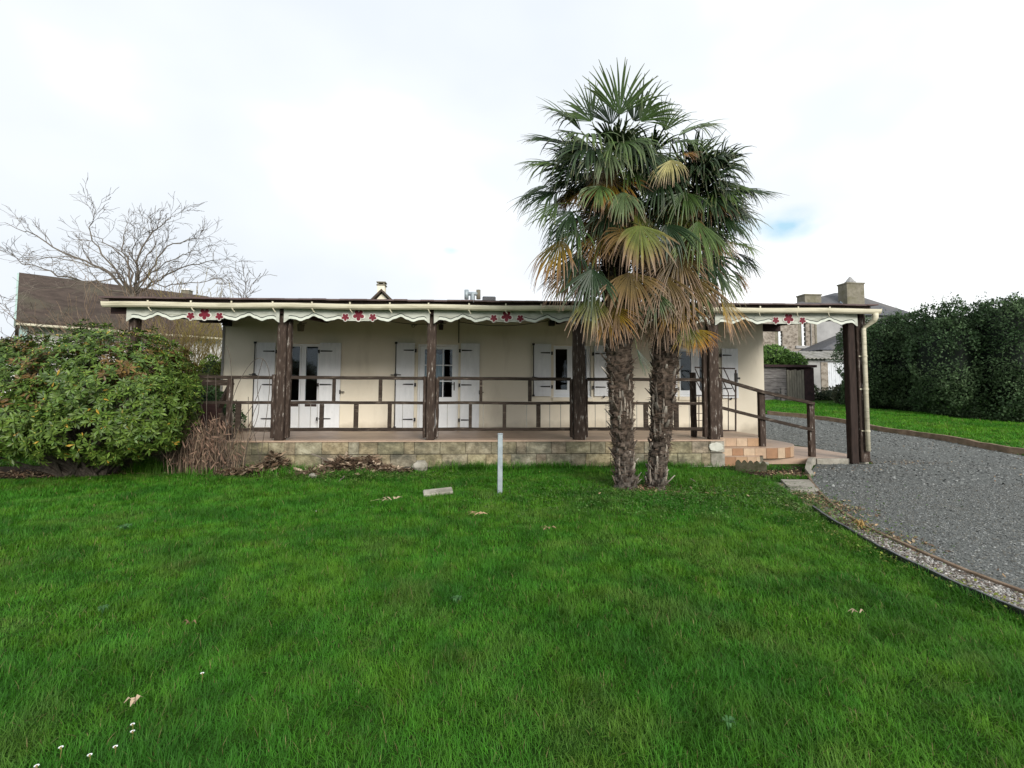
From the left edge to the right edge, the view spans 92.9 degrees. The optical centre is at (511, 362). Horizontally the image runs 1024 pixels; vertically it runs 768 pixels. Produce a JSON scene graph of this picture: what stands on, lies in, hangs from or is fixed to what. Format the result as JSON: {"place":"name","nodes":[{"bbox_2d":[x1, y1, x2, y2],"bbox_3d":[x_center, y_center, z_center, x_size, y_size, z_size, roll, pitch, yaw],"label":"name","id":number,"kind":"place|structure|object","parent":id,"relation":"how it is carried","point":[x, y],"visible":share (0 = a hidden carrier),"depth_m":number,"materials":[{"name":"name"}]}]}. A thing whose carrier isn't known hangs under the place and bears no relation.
{"place":"outdoors","nodes":[
{"label":"outdoors","id":0,"kind":"place"},
{"bbox_2d":[0,455,40,466],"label":"grass","id":1,"kind":"structure","parent":0,"point":[2,463],"depth_m":9.71,"materials":[{"name":"green plant"}]},
{"bbox_2d":[371,281,390,298],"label":"gable house","id":2,"kind":"structure","parent":0,"point":[381,290],"depth_m":34.09,"materials":[{"name":"paint"}]},
{"bbox_2d":[0,399,1023,767],"bbox_3d":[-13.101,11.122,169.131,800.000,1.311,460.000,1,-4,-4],"label":"ground","id":3,"kind":"structure","parent":0,"point":[536,701],"depth_m":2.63,"materials":[{"name":"green plant"}]},
{"bbox_2d":[0,297,80,342],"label":"bare tree","id":4,"kind":"object","parent":3,"relation":"on","point":[21,317],"visible":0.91,"depth_m":13.99,"materials":[{"name":"brown plant"}]},
{"bbox_2d":[0,256,158,422],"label":"bare shrub","id":5,"kind":"object","parent":3,"relation":"on","point":[127,325],"visible":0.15,"depth_m":14.01,"materials":[{"name":"brown plant"}]},
{"bbox_2d":[97,604,108,613],"bbox_3d":[-2.684,1.629,3.195,0.076,0.050,0.069,-2,-4,32],"label":"weed rosette","id":6,"kind":"object","parent":3,"relation":"on","point":[102,608],"visible":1,"depth_m":3.19,"materials":[{"name":"green plant"}]},
{"bbox_2d":[14,272,222,374],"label":"brown roof house","id":7,"kind":"structure","parent":3,"relation":"on","point":[60,296],"depth_m":17.84,"materials":[{"name":"tile"}]},
{"bbox_2d":[120,524,133,528],"bbox_3d":[-4.070,1.739,5.117,0.121,0.050,0.161,1,-4,-4],"label":"weed rosette","id":8,"kind":"object","parent":3,"relation":"on","point":[124,526],"visible":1,"depth_m":5.12,"materials":[{"name":"green plant"}]},
{"bbox_2d":[44,253,215,421],"bbox_3d":[-10.360,-0.534,13.754,4.040,5.155,3.601,1,-4,-4],"label":"bare shrub","id":9,"kind":"object","parent":3,"relation":"on","point":[171,329],"visible":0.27,"depth_m":13.66,"materials":[{"name":"brown plant"}]},
{"bbox_2d":[0,178,262,328],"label":"bare tree","id":10,"kind":"object","parent":3,"relation":"on","point":[136,287],"visible":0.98,"depth_m":16.05,"materials":[{"name":"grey plant"}]},
{"bbox_2d":[124,694,141,706],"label":"dead leaf","id":11,"kind":"object","parent":3,"relation":"on","point":[133,700],"visible":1,"depth_m":2.22,"materials":[{"name":"beige plant"}]},
{"bbox_2d":[142,256,232,393],"bbox_3d":[-9.457,-0.507,14.592,3.221,5.116,3.697,1,-4,-4],"label":"bare shrub","id":12,"kind":"object","parent":3,"relation":"on","point":[203,351],"visible":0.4,"depth_m":14.32,"materials":[{"name":"brown plant"}]},
{"bbox_2d":[151,285,229,362],"bbox_3d":[-9.732,-0.223,16.047,3.446,4.543,2.229,-1,-4,14],"label":"bare shrub","id":13,"kind":"object","parent":3,"relation":"on","point":[208,343],"visible":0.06,"depth_m":16.19,"materials":[{"name":"brown plant"}]},
{"bbox_2d":[171,363,220,400],"bbox_3d":[-8.591,1.051,13.744,1.789,2.069,1.091,1,-4,-4],"label":"clipped hedge","id":14,"kind":"object","parent":3,"relation":"on","point":[216,370],"visible":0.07,"depth_m":13.44,"materials":[{"name":"green plant"}]},
{"bbox_2d":[180,288,221,355],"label":"chimney house","id":15,"kind":"structure","parent":3,"relation":"on","point":[189,291],"depth_m":28.72,"materials":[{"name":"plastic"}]},
{"bbox_2d":[158,385,247,434],"bbox_3d":[-7.101,1.322,11.116,1.940,1.690,1.551,1,-4,-4],"label":"dark bush","id":16,"kind":"object","parent":3,"relation":"on","point":[211,396],"visible":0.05,"depth_m":11.00,"materials":[{"name":"green plant"}]},
{"bbox_2d":[198,353,220,373],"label":"green shrub","id":17,"kind":"object","parent":3,"relation":"on","point":[211,361],"visible":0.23,"depth_m":14.20,"materials":[{"name":"green plant"}]},
{"bbox_2d":[168,347,269,469],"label":"bare canes","id":18,"kind":"object","parent":3,"relation":"on","point":[229,415],"visible":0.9,"depth_m":8.84,"materials":[{"name":"brown plant"}]},
{"bbox_2d":[208,261,275,297],"bbox_3d":[-10.858,-1.002,19.222,2.572,5.995,1.258,1,-4,-17],"label":"bare tree","id":19,"kind":"object","parent":3,"relation":"on","point":[243,292],"visible":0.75,"depth_m":19.37,"materials":[{"name":"brown plant"}]},
{"bbox_2d":[81,469,565,482],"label":"weeds","id":20,"kind":"object","parent":3,"relation":"on","point":[353,475],"visible":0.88,"depth_m":8.36,"materials":[{"name":"green plant"}]},
{"bbox_2d":[0,466,708,479],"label":"soil bed","id":21,"kind":"object","parent":3,"relation":"on","point":[9,468],"visible":0.21,"depth_m":8.87,"materials":[{"name":"brown soil"}]},
{"bbox_2d":[0,469,177,480],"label":"dead leaves","id":22,"kind":"object","parent":21,"relation":"on","point":[23,474],"visible":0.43,"depth_m":8.50,"materials":[{"name":"brown plant"}]},
{"bbox_2d":[0,318,205,477],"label":"rhododendron","id":23,"kind":"object","parent":21,"relation":"on","point":[55,433],"visible":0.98,"depth_m":7.67,"materials":[{"name":"green plant"}]},
{"bbox_2d":[151,412,259,474],"bbox_3d":[-5.612,1.445,8.785,1.960,1.136,0.836,1,-4,-4],"label":"dry thicket","id":24,"kind":"object","parent":21,"relation":"on","point":[209,441],"visible":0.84,"depth_m":8.74,"materials":[{"name":"brown plant"}]},
{"bbox_2d":[210,450,299,475],"bbox_3d":[-4.627,1.813,8.814,1.503,0.452,0.840,2,-4,-23],"label":"dead plant heap","id":25,"kind":"object","parent":21,"relation":"on","point":[272,461],"visible":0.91,"depth_m":8.75,"materials":[{"name":"brown plant"}]},
{"bbox_2d":[273,451,412,476],"bbox_3d":[-2.991,1.869,8.891,2.515,0.369,1.091,1,-4,-4],"label":"dead plant heap","id":26,"kind":"object","parent":21,"relation":"on","point":[374,463],"visible":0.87,"depth_m":8.87,"materials":[{"name":"brown plant"}]},
{"bbox_2d":[412,460,426,471],"bbox_3d":[-1.735,1.962,9.137,0.285,0.228,0.204,1,-4,-4],"label":"stone","id":27,"kind":"object","parent":21,"relation":"on","point":[418,465],"visible":0.89,"depth_m":9.08,"materials":[{"name":"stone"}]},
{"bbox_2d":[405,465,522,468],"bbox_3d":[-0.920,2.018,9.370,2.241,0.052,0.290,1,-4,-4],"label":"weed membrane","id":28,"kind":"object","parent":21,"relation":"on","point":[443,466],"visible":0.28,"depth_m":9.32,"materials":[{"name":"black plastic"}]},
{"bbox_2d":[372,496,399,500],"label":"dead leaf","id":29,"kind":"object","parent":3,"relation":"on","point":[389,498],"visible":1,"depth_m":6.40,"materials":[{"name":"beige plant"}]},
{"bbox_2d":[120,430,724,469],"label":"terrace","id":30,"kind":"structure","parent":3,"relation":"on","point":[404,448],"depth_m":9.67,"materials":[{"name":"stone"}]},
{"bbox_2d":[137,379,233,438],"bbox_3d":[-6.445,0.997,10.657,1.770,1.237,2.526,1,-4,-4],"label":"side railing","id":31,"kind":"object","parent":30,"relation":"on","point":[211,408],"visible":0.27,"depth_m":10.35,"materials":[{"name":"brown wood"}]},
{"bbox_2d":[100,300,881,463],"bbox_3d":[-0.060,0.396,11.045,15.348,3.517,3.179,1,-4,-4],"label":"verandah","id":32,"kind":"object","parent":30,"relation":"on","point":[851,321],"visible":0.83,"depth_m":9.70,"materials":[{"name":"brown wood"}]},
{"bbox_2d":[142,375,702,431],"bbox_3d":[-1.643,0.832,9.760,11.386,1.105,0.060,1,-4,-4],"label":"terrace railing","id":33,"kind":"object","parent":32,"relation":"attached to","point":[389,418],"visible":0.73,"depth_m":9.74,"materials":[{"name":"brown wood"}]},
{"bbox_2d":[461,321,544,325],"bbox_3d":[-0.201,-0.991,12.253,2.264,0.166,0.015,1,-4,-4],"label":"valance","id":34,"kind":"object","parent":32,"relation":"hanging from","point":[501,325],"visible":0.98,"depth_m":12.24,"materials":[{"name":"white fabric"}]},
{"bbox_2d":[423,487,452,496],"bbox_3d":[-1.071,1.878,7.038,0.423,0.106,0.170,1,-4,-13],"label":"broken slab","id":35,"kind":"object","parent":3,"relation":"on","point":[428,492],"depth_m":7.00,"materials":[{"name":"concrete"}]},
{"bbox_2d":[451,595,462,602],"bbox_3d":[-0.384,1.652,3.369,0.081,0.050,0.079,-1,-4,17],"label":"weed rosette","id":36,"kind":"object","parent":3,"relation":"on","point":[457,598],"visible":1,"depth_m":3.37,"materials":[{"name":"green plant"}]},
{"bbox_2d":[98,296,878,434],"bbox_3d":[-0.450,0.339,15.319,15.256,4.190,11.800,1,-4,-4],"label":"bungalow","id":37,"kind":"object","parent":3,"relation":"on","point":[340,347],"visible":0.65,"depth_m":12.43,"materials":[{"name":"paint"}]},
{"bbox_2d":[297,322,304,330],"bbox_3d":[-5.259,-0.877,12.020,0.362,0.231,0.210,-2,-4,34],"label":"wall lantern","id":38,"kind":"object","parent":37,"relation":"attached to","point":[300,327],"depth_m":11.89,"materials":[{"name":"black metal"}]},
{"bbox_2d":[290,344,319,427],"bbox_3d":[-5.342,0.605,12.256,1.001,2.138,0.090,1,-4,-4],"label":"french door","id":39,"kind":"structure","parent":37,"relation":"in","point":[304,409],"depth_m":12.21,"materials":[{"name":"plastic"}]},
{"bbox_2d":[417,344,458,427],"bbox_3d":[-1.899,0.625,12.512,1.029,2.166,0.218,1,-4,-4],"label":"glazed door","id":40,"kind":"structure","parent":37,"relation":"in","point":[422,357],"depth_m":12.46,"materials":[{"name":"white paint"}]},
{"bbox_2d":[437,323,445,329],"bbox_3d":[-1.854,-0.906,12.303,0.339,0.192,0.182,-2,-4,34],"label":"wall lantern","id":41,"kind":"object","parent":37,"relation":"attached to","point":[440,326],"depth_m":12.18,"materials":[{"name":"brown metal"}]},
{"bbox_2d":[464,289,480,302],"bbox_3d":[-1.081,-1.590,13.277,0.441,0.784,0.128,1,-4,-4],"label":"vent cowl","id":42,"kind":"object","parent":37,"relation":"on","point":[472,295],"visible":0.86,"depth_m":13.25,"materials":[{"name":"silver metal"}]},
{"bbox_2d":[482,296,495,300],"bbox_3d":[-0.632,-1.481,13.305,0.360,0.594,0.300,1,-4,-4],"label":"roof box","id":43,"kind":"object","parent":37,"relation":"on","point":[486,298],"visible":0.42,"depth_m":13.18,"materials":[{"name":"black plastic"}]},
{"bbox_2d":[552,346,593,400],"bbox_3d":[1.569,0.299,12.812,1.084,1.448,0.386,1,-4,-4],"label":"window","id":44,"kind":"structure","parent":37,"relation":"in","point":[559,395],"depth_m":12.76,"materials":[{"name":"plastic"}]},
{"bbox_2d":[679,348,701,400],"bbox_3d":[4.963,0.324,12.983,1.143,1.390,0.205,1,-4,-4],"label":"window","id":45,"kind":"structure","parent":37,"relation":"in","point":[694,361],"depth_m":13.02,"materials":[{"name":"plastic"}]},
{"bbox_2d":[497,433,502,494],"bbox_3d":[-0.177,1.522,7.181,0.080,0.937,0.080,1,-4,-4],"label":"marker post","id":46,"kind":"object","parent":3,"relation":"on","point":[500,464],"visible":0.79,"depth_m":7.15,"materials":[{"name":"white plastic"}]},
{"bbox_2d":[506,57,682,491],"bbox_3d":[1.332,-1.373,7.812,2.896,6.820,2.785,1,-4,-4],"label":"palm tree","id":47,"kind":"object","parent":3,"relation":"on","point":[619,152],"visible":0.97,"depth_m":7.21,"materials":[{"name":"green plant"}]},
{"bbox_2d":[583,186,646,336],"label":"dry stalks","id":48,"kind":"object","parent":47,"relation":"hanging from","point":[602,266],"visible":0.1,"depth_m":7.51,"materials":[{"name":"brown plant"}]},
{"bbox_2d":[350,469,962,540],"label":"weeds","id":49,"kind":"object","parent":3,"relation":"on","point":[687,494],"visible":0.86,"depth_m":6.82,"materials":[{"name":"green plant"}]},
{"bbox_2d":[598,483,748,498],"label":"dead leaves","id":50,"kind":"object","parent":3,"relation":"on","point":[642,488],"visible":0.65,"depth_m":7.30,"materials":[{"name":"brown plant"}]},
{"bbox_2d":[612,94,789,491],"bbox_3d":[2.832,-1.147,7.890,2.650,6.394,2.667,1,-4,-4],"label":"palm tree","id":51,"kind":"object","parent":3,"relation":"on","point":[681,206],"visible":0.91,"depth_m":7.20,"materials":[{"name":"green plant"}]},
{"bbox_2d":[632,213,713,355],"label":"dry stalks","id":52,"kind":"object","parent":51,"relation":"hanging from","point":[690,309],"visible":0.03,"depth_m":7.56,"materials":[{"name":"brown plant"}]},
{"bbox_2d":[721,715,735,730],"bbox_3d":[0.949,1.583,2.123,0.067,0.050,0.061,2,-4,-30],"label":"weed rosette","id":53,"kind":"object","parent":3,"relation":"on","point":[729,723],"visible":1,"depth_m":2.12,"materials":[{"name":"green plant"}]},
{"bbox_2d":[676,429,793,465],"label":"tiled steps","id":54,"kind":"structure","parent":3,"relation":"on","point":[742,446],"depth_m":10.30,"materials":[{"name":"tile"}]},
{"bbox_2d":[695,367,739,430],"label":"metal gate","id":55,"kind":"structure","parent":54,"relation":"on","point":[736,377],"depth_m":12.32,"materials":[{"name":"brown metal"}]},
{"bbox_2d":[722,378,815,456],"bbox_3d":[5.540,1.209,10.522,2.341,1.709,0.172,1,-4,-12],"label":"stair handrail","id":56,"kind":"object","parent":54,"relation":"on","point":[761,417],"visible":0.91,"depth_m":10.50,"materials":[{"name":"brown wood"}]},
{"bbox_2d":[723,466,802,477],"bbox_3d":[5.083,2.082,9.290,1.600,0.001,1.360,1,-4,-4],"label":"soil patch","id":57,"kind":"object","parent":3,"relation":"on","point":[783,472],"visible":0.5,"depth_m":9.15,"materials":[{"name":"brown soil"}]},
{"bbox_2d":[735,460,766,471],"bbox_3d":[4.556,1.985,9.279,0.537,0.218,0.030,-1,-4,25],"label":"scalloped border","id":58,"kind":"object","parent":57,"relation":"on","point":[755,466],"visible":0.97,"depth_m":9.26,"materials":[{"name":"concrete"}]},
{"bbox_2d":[709,464,800,472],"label":"weeds","id":59,"kind":"object","parent":57,"relation":"on","point":[756,470],"visible":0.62,"depth_m":9.40,"materials":[{"name":"green plant"}]},
{"bbox_2d":[780,388,784,400],"bbox_3d":[15.150,1.805,27.264,0.191,0.745,0.150,1,-4,-4],"label":"garden post","id":60,"kind":"object","parent":3,"relation":"on","point":[782,391],"visible":0.57,"depth_m":27.20,"materials":[{"name":"grey wood"}]},
{"bbox_2d":[764,364,816,400],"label":"wooden shed","id":61,"kind":"structure","parent":3,"relation":"on","point":[796,381],"depth_m":27.76,"materials":[{"name":"brown wood"}]},
{"bbox_2d":[763,343,809,364],"bbox_3d":[15.248,-0.215,28.752,4.372,2.023,2.232,1,-4,-4],"label":"ivy bush","id":62,"kind":"object","parent":61,"relation":"on","point":[773,355],"visible":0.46,"depth_m":28.09,"materials":[{"name":"green plant"}]},
{"bbox_2d":[786,369,804,400],"bbox_3d":[16.191,1.313,27.786,1.013,1.802,0.070,1,-4,-4],"label":"plank door","id":63,"kind":"structure","parent":61,"relation":"in","point":[794,379],"depth_m":27.76,"materials":[{"name":"grey wood"}]},
{"bbox_2d":[781,479,818,491],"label":"paving slab","id":64,"kind":"structure","parent":3,"relation":"on","point":[805,484],"depth_m":7.84,"materials":[{"name":"concrete"}]},
{"bbox_2d":[763,446,846,463],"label":"patio","id":65,"kind":"structure","parent":3,"relation":"on","point":[800,456],"depth_m":10.73,"materials":[{"name":"tile"}]},
{"bbox_2d":[805,457,815,475],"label":"kerb","id":66,"kind":"structure","parent":3,"relation":"on","point":[810,462],"depth_m":9.57,"materials":[{"name":"concrete"}]},
{"bbox_2d":[790,351,843,391],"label":"garage","id":67,"kind":"structure","parent":3,"relation":"on","point":[826,374],"depth_m":30.64,"materials":[{"name":"paint"}]},
{"bbox_2d":[828,362,843,386],"bbox_3d":[20.822,1.105,30.735,1.867,2.164,0.060,1,-4,-4],"label":"door","id":68,"kind":"structure","parent":67,"relation":"in","point":[834,378],"depth_m":30.69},
{"bbox_2d":[763,277,908,350],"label":"stone house","id":69,"kind":"structure","parent":3,"relation":"on","point":[796,337],"depth_m":38.27,"materials":[{"name":"stone"}]},
{"bbox_2d":[775,332,786,348],"bbox_3d":[20.782,-1.729,37.923,1.101,1.422,0.270,1,-4,-4],"label":"window","id":70,"kind":"structure","parent":69,"relation":"in","point":[777,334],"depth_m":37.97,"materials":[{"name":"plastic"}]},
{"bbox_2d":[795,324,808,347],"bbox_3d":[22.693,-2.063,38.091,1.158,1.982,0.270,1,-4,-4],"label":"window","id":71,"kind":"structure","parent":69,"relation":"in","point":[801,331],"depth_m":38.13,"materials":[{"name":"plastic"}]},
{"bbox_2d":[799,322,881,362],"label":"slate outbuilding","id":72,"kind":"structure","parent":3,"relation":"on","point":[828,344],"depth_m":36.17,"materials":[{"name":"grey stone"}]},
{"bbox_2d":[816,458,868,463],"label":"kerb","id":73,"kind":"structure","parent":3,"relation":"on","point":[832,460],"depth_m":10.34,"materials":[{"name":"concrete"}]},
{"bbox_2d":[814,383,872,406],"bbox_3d":[18.402,1.538,26.759,2.411,1.877,5.232,0,-4,9],"label":"bramble","id":74,"kind":"object","parent":3,"relation":"on","point":[832,393],"visible":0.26,"depth_m":28.31,"materials":[{"name":"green plant"}]},
{"bbox_2d":[722,472,1015,591],"bbox_3d":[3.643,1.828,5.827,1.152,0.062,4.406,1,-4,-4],"label":"weeds","id":75,"kind":"object","parent":3,"relation":"on","point":[800,509],"visible":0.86,"depth_m":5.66,"materials":[{"name":"green plant"}]},
{"bbox_2d":[723,494,1023,618],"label":"weeds","id":76,"kind":"object","parent":3,"relation":"on","point":[975,579],"visible":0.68,"depth_m":4.04,"materials":[{"name":"green plant"}]},
{"bbox_2d":[765,399,1023,455],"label":"grass","id":77,"kind":"structure","parent":3,"relation":"on","point":[1008,433],"depth_m":17.83,"materials":[{"name":"green plant"}]},
{"bbox_2d":[767,411,1023,455],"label":"kerb","id":78,"kind":"structure","parent":3,"relation":"on","point":[984,445],"depth_m":14.34,"materials":[{"name":"brown concrete"}]},
{"bbox_2d":[778,483,1023,606],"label":"gravel strip","id":79,"kind":"object","parent":3,"relation":"on","point":[1007,596],"visible":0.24,"depth_m":4.32,"materials":[{"name":"grey gravel"}]},
{"bbox_2d":[851,519,865,527],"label":"dry grass tuft","id":80,"kind":"object","parent":79,"relation":"on","point":[860,523],"visible":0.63,"depth_m":5.38,"materials":[{"name":"beige plant"}]},
{"bbox_2d":[744,469,1005,576],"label":"dead leaves","id":81,"kind":"object","parent":79,"relation":"on","point":[847,508],"visible":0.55,"depth_m":6.28,"materials":[{"name":"brown plant"}]},
{"bbox_2d":[827,513,1023,608],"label":"gravel stones","id":82,"kind":"object","parent":79,"relation":"on","point":[981,583],"visible":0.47,"depth_m":4.11,"materials":[{"name":"grey gravel"}]},
{"bbox_2d":[808,474,1023,592],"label":"kerb","id":83,"kind":"structure","parent":3,"relation":"on","point":[958,567],"depth_m":4.37,"materials":[{"name":"grey concrete"}]},
{"bbox_2d":[812,505,1023,619],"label":"lawn edging","id":84,"kind":"object","parent":3,"relation":"on","point":[1020,611],"visible":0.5,"depth_m":3.95,"materials":[{"name":"grey concrete"}]},
{"bbox_2d":[830,291,1023,422],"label":"tall hedge","id":85,"kind":"object","parent":3,"relation":"on","point":[963,363],"visible":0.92,"depth_m":20.08,"materials":[{"name":"green plant"}]},
{"bbox_2d":[0,0,1023,338],"label":"sky","id":86,"kind":"structure","parent":0,"point":[341,147],"materials":[{"name":"white"}]},
{"bbox_2d":[765,414,1023,588],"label":"driveway","id":87,"kind":"structure","parent":0,"point":[950,515],"depth_m":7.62,"materials":[{"name":"grey gravel"}]},
{"bbox_2d":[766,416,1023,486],"bbox_3d":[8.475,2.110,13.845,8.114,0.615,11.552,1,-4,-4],"label":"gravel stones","id":88,"kind":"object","parent":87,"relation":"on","point":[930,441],"visible":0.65,"depth_m":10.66,"materials":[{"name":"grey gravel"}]},
{"bbox_2d":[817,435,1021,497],"bbox_3d":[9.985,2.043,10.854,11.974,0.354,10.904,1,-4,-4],"label":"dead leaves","id":89,"kind":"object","parent":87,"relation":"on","point":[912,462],"visible":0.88,"depth_m":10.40,"materials":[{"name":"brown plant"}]}
]}

